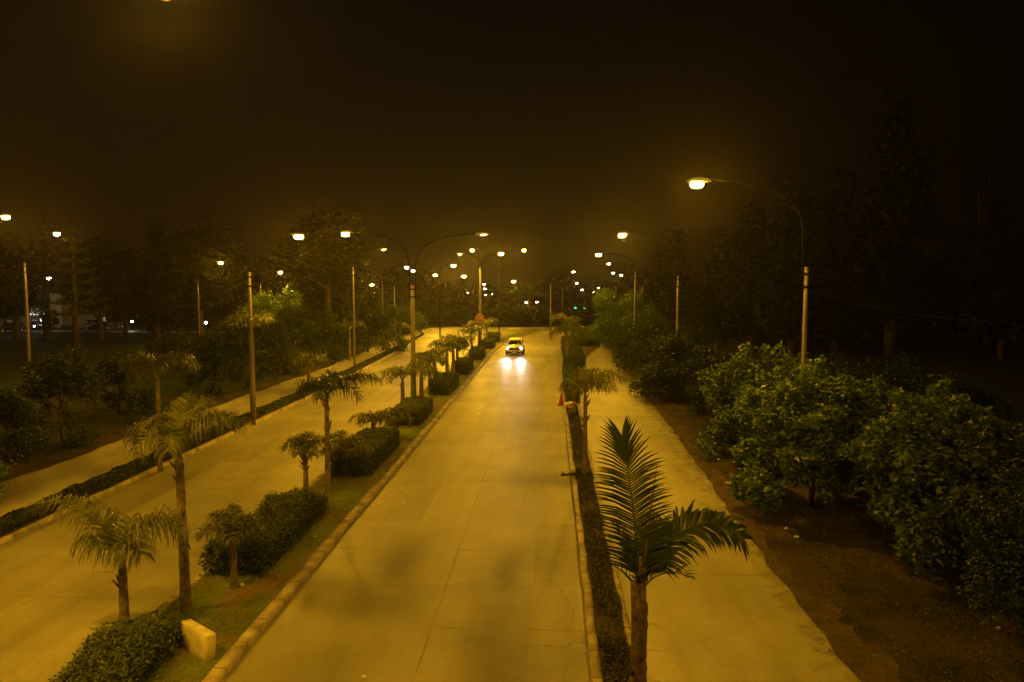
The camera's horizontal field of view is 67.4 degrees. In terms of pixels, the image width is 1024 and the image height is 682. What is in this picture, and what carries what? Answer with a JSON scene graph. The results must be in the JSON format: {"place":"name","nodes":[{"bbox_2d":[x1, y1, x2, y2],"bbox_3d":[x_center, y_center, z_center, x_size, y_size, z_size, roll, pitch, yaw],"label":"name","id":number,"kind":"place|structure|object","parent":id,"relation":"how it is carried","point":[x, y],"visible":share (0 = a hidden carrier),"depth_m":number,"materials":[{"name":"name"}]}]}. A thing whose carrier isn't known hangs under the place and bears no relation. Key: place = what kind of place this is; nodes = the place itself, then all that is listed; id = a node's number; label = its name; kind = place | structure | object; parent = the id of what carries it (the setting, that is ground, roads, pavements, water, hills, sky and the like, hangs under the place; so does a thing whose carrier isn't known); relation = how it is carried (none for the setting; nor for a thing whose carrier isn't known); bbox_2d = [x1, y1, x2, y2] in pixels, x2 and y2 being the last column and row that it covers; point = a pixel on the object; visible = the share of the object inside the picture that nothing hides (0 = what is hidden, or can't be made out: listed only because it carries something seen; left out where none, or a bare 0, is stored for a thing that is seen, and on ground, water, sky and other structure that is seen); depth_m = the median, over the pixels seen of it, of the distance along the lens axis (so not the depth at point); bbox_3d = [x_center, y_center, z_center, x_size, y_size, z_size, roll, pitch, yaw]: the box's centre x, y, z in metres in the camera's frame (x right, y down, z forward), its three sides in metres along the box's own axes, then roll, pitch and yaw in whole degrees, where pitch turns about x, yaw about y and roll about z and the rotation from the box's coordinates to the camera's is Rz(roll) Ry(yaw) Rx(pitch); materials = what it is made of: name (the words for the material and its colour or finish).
{"place":"outdoors","nodes":[
{"label":"outdoors","id":0,"kind":"place"},
{"bbox_2d":[0,332,358,399],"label":"lawn","id":1,"kind":"structure","parent":0,"point":[13,355],"depth_m":77.64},
{"bbox_2d":[0,231,55,341],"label":"tall tree","id":2,"kind":"object","parent":1,"relation":"on","point":[12,292],"visible":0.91,"depth_m":91.71,"materials":[{"name":"green plant"}]},
{"bbox_2d":[23,231,60,367],"bbox_3d":[-35.173,-2.702,57.796,3.069,11.050,0.340,0,4,3],"label":"street lamp","id":3,"kind":"object","parent":1,"relation":"on","point":[56,233],"visible":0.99,"depth_m":57.82,"materials":[{"name":"metal"}]},
{"bbox_2d":[29,208,62,340],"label":"tall tree","id":4,"kind":"object","parent":1,"relation":"on","point":[48,320],"visible":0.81,"depth_m":94.44,"materials":[{"name":"green plant"}]},
{"bbox_2d":[36,216,111,354],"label":"tiered pine","id":5,"kind":"object","parent":1,"relation":"on","point":[74,312],"visible":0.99,"depth_m":73.68,"materials":[{"name":"green plant"}]},
{"bbox_2d":[56,231,142,340],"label":"tall tree","id":6,"kind":"object","parent":1,"relation":"on","point":[109,283],"visible":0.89,"depth_m":93.06,"materials":[{"name":"green plant"}]},
{"bbox_2d":[93,246,147,336],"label":"tall tree","id":7,"kind":"object","parent":1,"relation":"on","point":[137,265],"visible":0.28,"depth_m":101.03,"materials":[{"name":"green plant"}]},
{"bbox_2d":[133,213,188,337],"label":"tall tree","id":8,"kind":"object","parent":1,"relation":"on","point":[158,319],"visible":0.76,"depth_m":99.64,"materials":[{"name":"green plant"}]},
{"bbox_2d":[127,331,209,370],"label":"tree","id":9,"kind":"object","parent":1,"relation":"on","point":[160,346],"visible":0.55,"depth_m":62.82,"materials":[{"name":"green plant"}]},
{"bbox_2d":[143,215,246,337],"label":"tall tree","id":10,"kind":"object","parent":1,"relation":"on","point":[191,253],"visible":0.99,"depth_m":91.74,"materials":[{"name":"green plant"}]},
{"bbox_2d":[205,320,270,358],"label":"tree","id":11,"kind":"object","parent":1,"relation":"on","point":[242,329],"visible":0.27,"depth_m":73.98,"materials":[{"name":"green plant"}]},
{"bbox_2d":[227,285,306,344],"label":"tree","id":12,"kind":"object","parent":1,"relation":"on","point":[266,302],"visible":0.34,"depth_m":89.59,"materials":[{"name":"green plant"}]},
{"bbox_2d":[334,252,366,333],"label":"tall tree","id":13,"kind":"object","parent":1,"relation":"on","point":[345,274],"visible":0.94,"depth_m":96.53,"materials":[{"name":"green plant"}]},
{"bbox_2d":[0,328,438,516],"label":"road","id":14,"kind":"structure","parent":0,"point":[24,490],"depth_m":30.36,"materials":[{"name":"concrete"}]},
{"bbox_2d":[0,330,477,681],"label":"road","id":15,"kind":"structure","parent":0,"point":[57,602],"depth_m":21.32,"materials":[{"name":"concrete"}]},
{"bbox_2d":[135,374,468,681],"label":"grass","id":16,"kind":"structure","parent":0,"point":[303,537],"depth_m":17.51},
{"bbox_2d":[222,330,591,681],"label":"road","id":17,"kind":"structure","parent":0,"point":[462,564],"depth_m":18.92,"materials":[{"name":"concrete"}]},
{"bbox_2d":[0,288,1023,643],"bbox_3d":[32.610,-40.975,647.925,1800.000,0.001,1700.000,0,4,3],"label":"ground","id":18,"kind":"structure","parent":0,"point":[976,362],"depth_m":67.06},
{"bbox_2d":[0,385,53,460],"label":"tree","id":19,"kind":"object","parent":18,"relation":"on","point":[14,407],"visible":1,"depth_m":29.99,"materials":[{"name":"green plant"}]},
{"bbox_2d":[4,344,113,447],"bbox_3d":[-20.083,2.508,33.888,4.149,4.636,4.625,-4,6,-40],"label":"tree","id":20,"kind":"object","parent":18,"relation":"on","point":[62,375],"visible":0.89,"depth_m":33.68,"materials":[{"name":"green plant"}]},
{"bbox_2d":[70,349,163,416],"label":"tree","id":21,"kind":"object","parent":18,"relation":"on","point":[119,378],"visible":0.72,"depth_m":40.77,"materials":[{"name":"green plant"}]},
{"bbox_2d":[0,350,352,466],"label":"weeds","id":22,"kind":"object","parent":18,"relation":"on","point":[28,460],"visible":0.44,"depth_m":40.84,"materials":[{"name":"green plant"}]},
{"bbox_2d":[0,330,416,482],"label":"verge","id":23,"kind":"structure","parent":18,"relation":"on","point":[44,463],"depth_m":34.67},
{"bbox_2d":[226,316,313,377],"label":"tree","id":24,"kind":"object","parent":23,"relation":"on","point":[276,338],"visible":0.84,"depth_m":58.90,"materials":[{"name":"green plant"}]},
{"bbox_2d":[273,302,352,362],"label":"tree","id":25,"kind":"object","parent":23,"relation":"on","point":[305,321],"visible":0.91,"depth_m":68.50,"materials":[{"name":"green plant"}]},
{"bbox_2d":[0,338,417,537],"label":"separator","id":26,"kind":"object","parent":18,"relation":"on","point":[35,520],"visible":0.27,"depth_m":27.78,"materials":[{"name":"concrete"}]},
{"bbox_2d":[0,449,173,535],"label":"edging hedge","id":27,"kind":"object","parent":26,"relation":"on","point":[15,519],"visible":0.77,"depth_m":25.28,"materials":[{"name":"green plant"}]},
{"bbox_2d":[114,346,199,470],"bbox_3d":[-13.124,2.510,28.670,2.612,4.657,2.501,4,6,44],"label":"palm tree","id":28,"kind":"object","parent":26,"relation":"on","point":[155,364],"visible":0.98,"depth_m":28.36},
{"bbox_2d":[165,411,263,450],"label":"edging hedge","id":29,"kind":"object","parent":26,"relation":"on","point":[213,436],"visible":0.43,"depth_m":34.50,"materials":[{"name":"green plant"}]},
{"bbox_2d":[216,307,276,419],"bbox_3d":[-13.071,1.211,38.507,2.888,5.795,2.705,4,6,43],"label":"palm tree","id":30,"kind":"object","parent":26,"relation":"on","point":[257,318],"visible":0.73,"depth_m":37.91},
{"bbox_2d":[247,232,304,424],"bbox_3d":[-11.523,-0.507,37.793,2.954,9.628,0.340,0,4,3],"label":"street lamp","id":31,"kind":"object","parent":26,"relation":"on","point":[298,235],"visible":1,"depth_m":37.83,"materials":[{"name":"metal"}]},
{"bbox_2d":[256,368,357,413],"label":"edging hedge","id":32,"kind":"object","parent":26,"relation":"on","point":[277,404],"visible":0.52,"depth_m":44.31,"materials":[{"name":"green plant"}]},
{"bbox_2d":[286,349,331,389],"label":"palm tree","id":33,"kind":"object","parent":26,"relation":"on","point":[308,358],"visible":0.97,"depth_m":48.56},
{"bbox_2d":[0,335,425,544],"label":"kerb","id":34,"kind":"structure","parent":18,"relation":"on","point":[24,530],"depth_m":27.67,"materials":[{"name":"concrete"}]},
{"bbox_2d":[170,327,265,395],"bbox_3d":[-19.313,1.349,50.375,6.040,4.772,6.257,0,4,3],"label":"tree","id":35,"kind":"object","parent":18,"relation":"on","point":[222,357],"visible":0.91,"depth_m":49.53,"materials":[{"name":"green plant"}]},
{"bbox_2d":[223,248,276,318],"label":"tall tree","id":36,"kind":"object","parent":18,"relation":"on","point":[244,265],"visible":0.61,"depth_m":112.69,"materials":[{"name":"green plant"}]},
{"bbox_2d":[72,329,483,679],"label":"kerb","id":37,"kind":"structure","parent":18,"relation":"on","point":[165,605],"depth_m":17.78,"materials":[{"name":"concrete"}]},
{"bbox_2d":[258,239,318,308],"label":"tall tree","id":38,"kind":"object","parent":18,"relation":"on","point":[281,258],"visible":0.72,"depth_m":117.93,"materials":[{"name":"green plant"}]},
{"bbox_2d":[299,282,341,316],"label":"tall tree","id":39,"kind":"object","parent":18,"relation":"on","point":[320,299],"visible":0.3,"depth_m":161.91,"materials":[{"name":"green plant"}]},
{"bbox_2d":[278,203,378,327],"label":"tall tree","id":40,"kind":"object","parent":18,"relation":"on","point":[319,240],"visible":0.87,"depth_m":120.29,"materials":[{"name":"green plant"}]},
{"bbox_2d":[134,329,538,681],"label":"median","id":41,"kind":"object","parent":18,"relation":"on","point":[188,667],"visible":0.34,"depth_m":17.63,"materials":[{"name":"plant"}]},
{"bbox_2d":[22,493,192,629],"bbox_3d":[-8.037,4.415,15.206,3.486,2.848,1.629,0,4,3],"label":"palm tree","id":42,"kind":"object","parent":41,"relation":"on","point":[121,544],"visible":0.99,"depth_m":15.04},
{"bbox_2d":[48,607,185,681],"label":"hedge","id":43,"kind":"object","parent":41,"relation":"on","point":[132,654],"visible":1,"depth_m":13.49,"materials":[{"name":"green plant"}]},
{"bbox_2d":[122,391,253,611],"bbox_3d":[-6.696,3.438,16.022,2.723,4.676,1.981,0,4,3],"label":"palm tree","id":44,"kind":"object","parent":41,"relation":"on","point":[176,428],"visible":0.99,"depth_m":15.96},
{"bbox_2d":[180,619,215,661],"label":"concrete block","id":45,"kind":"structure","parent":41,"relation":"on","point":[198,640],"depth_m":14.19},
{"bbox_2d":[194,503,267,588],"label":"palm tree","id":46,"kind":"object","parent":41,"relation":"on","point":[235,524],"visible":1,"depth_m":17.36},
{"bbox_2d":[196,486,329,578],"bbox_3d":[-6.410,4.929,20.552,1.846,1.271,5.558,0,4,3],"label":"hedge","id":47,"kind":"object","parent":41,"relation":"on","point":[284,519],"visible":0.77,"depth_m":19.53,"materials":[{"name":"green plant"}]},
{"bbox_2d":[280,430,333,490],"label":"palm tree","id":48,"kind":"object","parent":41,"relation":"on","point":[304,442],"visible":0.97,"depth_m":25.22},
{"bbox_2d":[290,368,382,493],"bbox_3d":[-5.727,3.010,25.147,3.045,4.180,1.840,0,4,3],"label":"palm tree","id":49,"kind":"object","parent":41,"relation":"on","point":[316,385],"visible":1,"depth_m":25.10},
{"bbox_2d":[317,429,373,475],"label":"palm tree","id":50,"kind":"object","parent":41,"relation":"on","point":[347,445],"visible":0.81,"depth_m":27.52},
{"bbox_2d":[330,426,399,477],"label":"hedge","id":51,"kind":"object","parent":41,"relation":"on","point":[382,441],"visible":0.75,"depth_m":28.44,"materials":[{"name":"green plant"}]},
{"bbox_2d":[374,402,415,429],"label":"palm tree","id":52,"kind":"object","parent":41,"relation":"on","point":[392,412],"visible":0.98,"depth_m":34.31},
{"bbox_2d":[379,359,430,402],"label":"palm tree","id":53,"kind":"object","parent":41,"relation":"on","point":[393,371],"visible":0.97,"depth_m":41.82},
{"bbox_2d":[390,396,433,425],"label":"hedge","id":54,"kind":"object","parent":41,"relation":"on","point":[421,408],"visible":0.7,"depth_m":38.62,"materials":[{"name":"green plant"}]},
{"bbox_2d":[340,230,488,397],"bbox_3d":[-5.713,-1.363,45.194,8.811,10.241,0.354,0,4,3],"label":"street lamp","id":55,"kind":"object","parent":41,"relation":"on","point":[413,356],"visible":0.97,"depth_m":45.08,"materials":[{"name":"metal"}]},
{"bbox_2d":[428,371,459,395],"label":"hedge","id":56,"kind":"object","parent":41,"relation":"on","point":[445,383],"visible":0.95,"depth_m":47.74,"materials":[{"name":"green plant"}]},
{"bbox_2d":[324,297,415,353],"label":"tree","id":57,"kind":"object","parent":18,"relation":"on","point":[374,323],"visible":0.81,"depth_m":78.44,"materials":[{"name":"green plant"}]},
{"bbox_2d":[202,329,545,681],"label":"kerb","id":58,"kind":"structure","parent":18,"relation":"on","point":[224,666],"depth_m":18.70,"materials":[{"name":"concrete"}]},
{"bbox_2d":[351,271,400,314],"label":"tall tree","id":59,"kind":"object","parent":18,"relation":"on","point":[367,295],"visible":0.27,"depth_m":149.26,"materials":[{"name":"green plant"}]},
{"bbox_2d":[366,285,421,318],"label":"tall tree","id":60,"kind":"object","parent":18,"relation":"on","point":[400,297],"visible":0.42,"depth_m":140.20,"materials":[{"name":"green plant"}]},
{"bbox_2d":[363,299,430,333],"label":"tree","id":61,"kind":"object","parent":18,"relation":"on","point":[405,317],"visible":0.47,"depth_m":108.22,"materials":[{"name":"green plant"}]},
{"bbox_2d":[411,260,431,310],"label":"tall tree","id":62,"kind":"object","parent":18,"relation":"on","point":[420,281],"visible":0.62,"depth_m":152.20,"materials":[{"name":"green plant"}]},
{"bbox_2d":[414,279,465,311],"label":"tall tree","id":63,"kind":"object","parent":18,"relation":"on","point":[448,295],"visible":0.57,"depth_m":158.87,"materials":[{"name":"green plant"}]},
{"bbox_2d":[426,304,472,326],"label":"shrub","id":64,"kind":"object","parent":18,"relation":"on","point":[454,317],"visible":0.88,"depth_m":129.48,"materials":[{"name":"green plant"}]},
{"bbox_2d":[464,296,509,324],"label":"tree","id":65,"kind":"object","parent":18,"relation":"on","point":[487,315],"visible":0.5,"depth_m":132.68,"materials":[{"name":"green plant"}]},
{"bbox_2d":[468,286,522,310],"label":"tall tree","id":66,"kind":"object","parent":18,"relation":"on","point":[502,300],"visible":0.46,"depth_m":199.18,"materials":[{"name":"green plant"}]},
{"bbox_2d":[490,301,544,325],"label":"shrub","id":67,"kind":"object","parent":18,"relation":"on","point":[509,316],"visible":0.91,"depth_m":129.56,"materials":[{"name":"green plant"}]},
{"bbox_2d":[505,279,552,324],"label":"palm tree","id":68,"kind":"object","parent":18,"relation":"on","point":[527,291],"visible":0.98,"depth_m":131.35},
{"bbox_2d":[50,268,1021,300],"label":"wood","id":69,"kind":"object","parent":18,"relation":"on","point":[546,286],"visible":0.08,"depth_m":323.32,"materials":[{"name":"green plant"}]},
{"bbox_2d":[525,300,572,325],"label":"shrub","id":70,"kind":"object","parent":18,"relation":"on","point":[546,318],"visible":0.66,"depth_m":131.20,"materials":[{"name":"green plant"}]},
{"bbox_2d":[531,282,592,311],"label":"tall tree","id":71,"kind":"object","parent":18,"relation":"on","point":[571,301],"visible":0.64,"depth_m":193.79,"materials":[{"name":"green plant"}]},
{"bbox_2d":[560,357,602,681],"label":"kerb","id":72,"kind":"structure","parent":18,"relation":"on","point":[595,664],"depth_m":17.89,"materials":[{"name":"concrete"}]},
{"bbox_2d":[563,339,630,681],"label":"separator","id":73,"kind":"object","parent":18,"relation":"on","point":[589,350],"visible":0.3,"depth_m":18.32,"materials":[{"name":"plant"}]},
{"bbox_2d":[548,320,586,362],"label":"palm tree","id":74,"kind":"object","parent":73,"relation":"on","point":[561,328],"visible":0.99,"depth_m":61.66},
{"bbox_2d":[560,333,586,371],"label":"hedge","id":75,"kind":"object","parent":73,"relation":"on","point":[575,356],"visible":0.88,"depth_m":62.84,"materials":[{"name":"green plant"}]},
{"bbox_2d":[558,366,627,475],"bbox_3d":[2.886,2.933,27.280,2.551,4.020,1.983,0,4,3],"label":"palm tree","id":76,"kind":"object","parent":73,"relation":"on","point":[579,385],"visible":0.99,"depth_m":27.22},
{"bbox_2d":[568,370,630,681],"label":"ground cover","id":77,"kind":"object","parent":73,"relation":"on","point":[608,654],"visible":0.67,"depth_m":17.56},
{"bbox_2d":[589,414,754,681],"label":"palm tree","id":78,"kind":"object","parent":73,"relation":"on","point":[651,552],"visible":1,"depth_m":10.15,"materials":[{"name":"green plant"}]},
{"bbox_2d":[577,340,630,644],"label":"kerb","id":79,"kind":"structure","parent":18,"relation":"on","point":[626,624],"depth_m":18.48,"materials":[{"name":"concrete"}]},
{"bbox_2d":[711,199,782,345],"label":"tall tree","id":80,"kind":"object","parent":18,"relation":"on","point":[737,294],"visible":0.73,"depth_m":85.26,"materials":[{"name":"green plant"}]},
{"bbox_2d":[747,167,843,352],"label":"tall tree","id":81,"kind":"object","parent":18,"relation":"on","point":[781,317],"visible":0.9,"depth_m":77.28,"materials":[{"name":"green plant"}]},
{"bbox_2d":[632,332,1023,681],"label":"verge","id":82,"kind":"structure","parent":18,"relation":"on","point":[900,638],"depth_m":18.03,"materials":[{"name":"soil"}]},
{"bbox_2d":[585,287,662,344],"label":"bush","id":83,"kind":"object","parent":82,"relation":"on","point":[620,313],"visible":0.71,"depth_m":84.03,"materials":[{"name":"green plant"}]},
{"bbox_2d":[603,314,694,370],"bbox_3d":[11.280,0.424,62.023,7.345,5.241,7.646,-3,5,-38],"label":"bush","id":84,"kind":"object","parent":82,"relation":"on","point":[643,333],"visible":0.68,"depth_m":61.14,"materials":[{"name":"green plant"}]},
{"bbox_2d":[640,241,668,323],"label":"tall tree","id":85,"kind":"object","parent":82,"relation":"on","point":[657,280],"visible":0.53,"depth_m":110.03,"materials":[{"name":"green plant"}]},
{"bbox_2d":[626,358,693,401],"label":"bush","id":86,"kind":"object","parent":82,"relation":"on","point":[657,376],"visible":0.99,"depth_m":46.29,"materials":[{"name":"green plant"}]},
{"bbox_2d":[642,289,708,332],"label":"bush","id":87,"kind":"object","parent":82,"relation":"on","point":[667,308],"visible":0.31,"depth_m":89.81,"materials":[{"name":"green plant"}]},
{"bbox_2d":[657,222,697,327],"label":"tall tree","id":88,"kind":"object","parent":82,"relation":"on","point":[672,274],"visible":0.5,"depth_m":102.79,"materials":[{"name":"green plant"}]},
{"bbox_2d":[638,316,723,367],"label":"bush","id":89,"kind":"object","parent":82,"relation":"on","point":[696,338],"visible":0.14,"depth_m":62.36,"materials":[{"name":"green plant"}]},
{"bbox_2d":[644,329,737,392],"bbox_3d":[11.515,1.673,48.567,6.948,5.004,6.760,0,4,3],"label":"bush","id":90,"kind":"object","parent":82,"relation":"on","point":[678,350],"visible":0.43,"depth_m":48.19,"materials":[{"name":"green plant"}]},
{"bbox_2d":[689,224,740,341],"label":"tall tree","id":91,"kind":"object","parent":82,"relation":"on","point":[717,247],"visible":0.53,"depth_m":92.69,"materials":[{"name":"green plant"}]},
{"bbox_2d":[680,351,765,417],"bbox_3d":[11.477,2.404,41.742,4.416,3.586,5.281,-1,4,-8],"label":"bush","id":92,"kind":"object","parent":82,"relation":"on","point":[699,365],"visible":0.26,"depth_m":42.00,"materials":[{"name":"green plant"}]},
{"bbox_2d":[687,178,808,484],"bbox_3d":[8.129,-0.246,26.680,4.239,10.750,0.340,0,4,3],"label":"street lamp","id":93,"kind":"object","parent":82,"relation":"on","point":[696,183],"visible":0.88,"depth_m":26.40,"materials":[{"name":"metal"}]},
{"bbox_2d":[692,340,813,465],"bbox_3d":[9.851,2.434,30.723,5.275,5.041,5.388,0,4,3],"label":"bush","id":94,"kind":"object","parent":82,"relation":"on","point":[724,393],"visible":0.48,"depth_m":30.57,"materials":[{"name":"green plant"}]},
{"bbox_2d":[625,361,899,681],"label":"dust","id":95,"kind":"object","parent":82,"relation":"on","point":[831,626],"visible":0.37,"depth_m":16.81,"materials":[{"name":"soil"}]},
{"bbox_2d":[724,354,891,515],"bbox_3d":[9.232,2.887,23.867,5.228,4.824,4.964,0,4,3],"label":"bush","id":96,"kind":"object","parent":82,"relation":"on","point":[817,413],"visible":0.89,"depth_m":23.21,"materials":[{"name":"green plant"}]},
{"bbox_2d":[663,418,1017,681],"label":"fallen leaves","id":97,"kind":"object","parent":82,"relation":"on","point":[852,587],"visible":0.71,"depth_m":17.00,"materials":[{"name":"brown plant"}]},
{"bbox_2d":[677,373,1023,681],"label":"weeds","id":98,"kind":"object","parent":82,"relation":"on","point":[953,667],"visible":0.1,"depth_m":17.22,"materials":[{"name":"green plant"}]},
{"bbox_2d":[807,369,917,487],"bbox_3d":[12.045,3.077,26.669,3.963,4.125,4.011,-3,5,-34],"label":"bush","id":99,"kind":"object","parent":82,"relation":"on","point":[874,403],"visible":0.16,"depth_m":26.46,"materials":[{"name":"green plant"}]},
{"bbox_2d":[795,348,943,439],"bbox_3d":[15.916,2.774,34.413,6.969,4.957,6.269,0,4,3],"label":"bush","id":100,"kind":"object","parent":82,"relation":"on","point":[906,377],"visible":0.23,"depth_m":33.69,"materials":[{"name":"green plant"}]},
{"bbox_2d":[838,375,1023,565],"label":"bush","id":101,"kind":"object","parent":82,"relation":"on","point":[915,426],"visible":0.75,"depth_m":19.68,"materials":[{"name":"green plant"}]},
{"bbox_2d":[888,366,1023,442],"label":"bush","id":102,"kind":"object","parent":82,"relation":"on","point":[977,396],"visible":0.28,"depth_m":31.27,"materials":[{"name":"green plant"}]},
{"bbox_2d":[897,409,1023,584],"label":"bush","id":103,"kind":"object","parent":82,"relation":"on","point":[985,455],"visible":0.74,"depth_m":17.65,"materials":[{"name":"green plant"}]},
{"bbox_2d":[943,471,1023,658],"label":"bush","id":104,"kind":"object","parent":82,"relation":"on","point":[1008,542],"visible":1,"depth_m":15.07,"materials":[{"name":"green plant"}]},
{"bbox_2d":[815,87,944,354],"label":"tall tree","id":105,"kind":"object","parent":18,"relation":"on","point":[891,220],"visible":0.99,"depth_m":74.66,"materials":[{"name":"green plant"}]},
{"bbox_2d":[0,0,1023,287],"label":"sky","id":106,"kind":"structure","parent":0,"point":[553,130],"materials":[{"name":"black"}]},
{"bbox_2d":[579,332,860,681],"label":"road","id":107,"kind":"structure","parent":0,"point":[728,615],"depth_m":17.07,"materials":[{"name":"concrete"}]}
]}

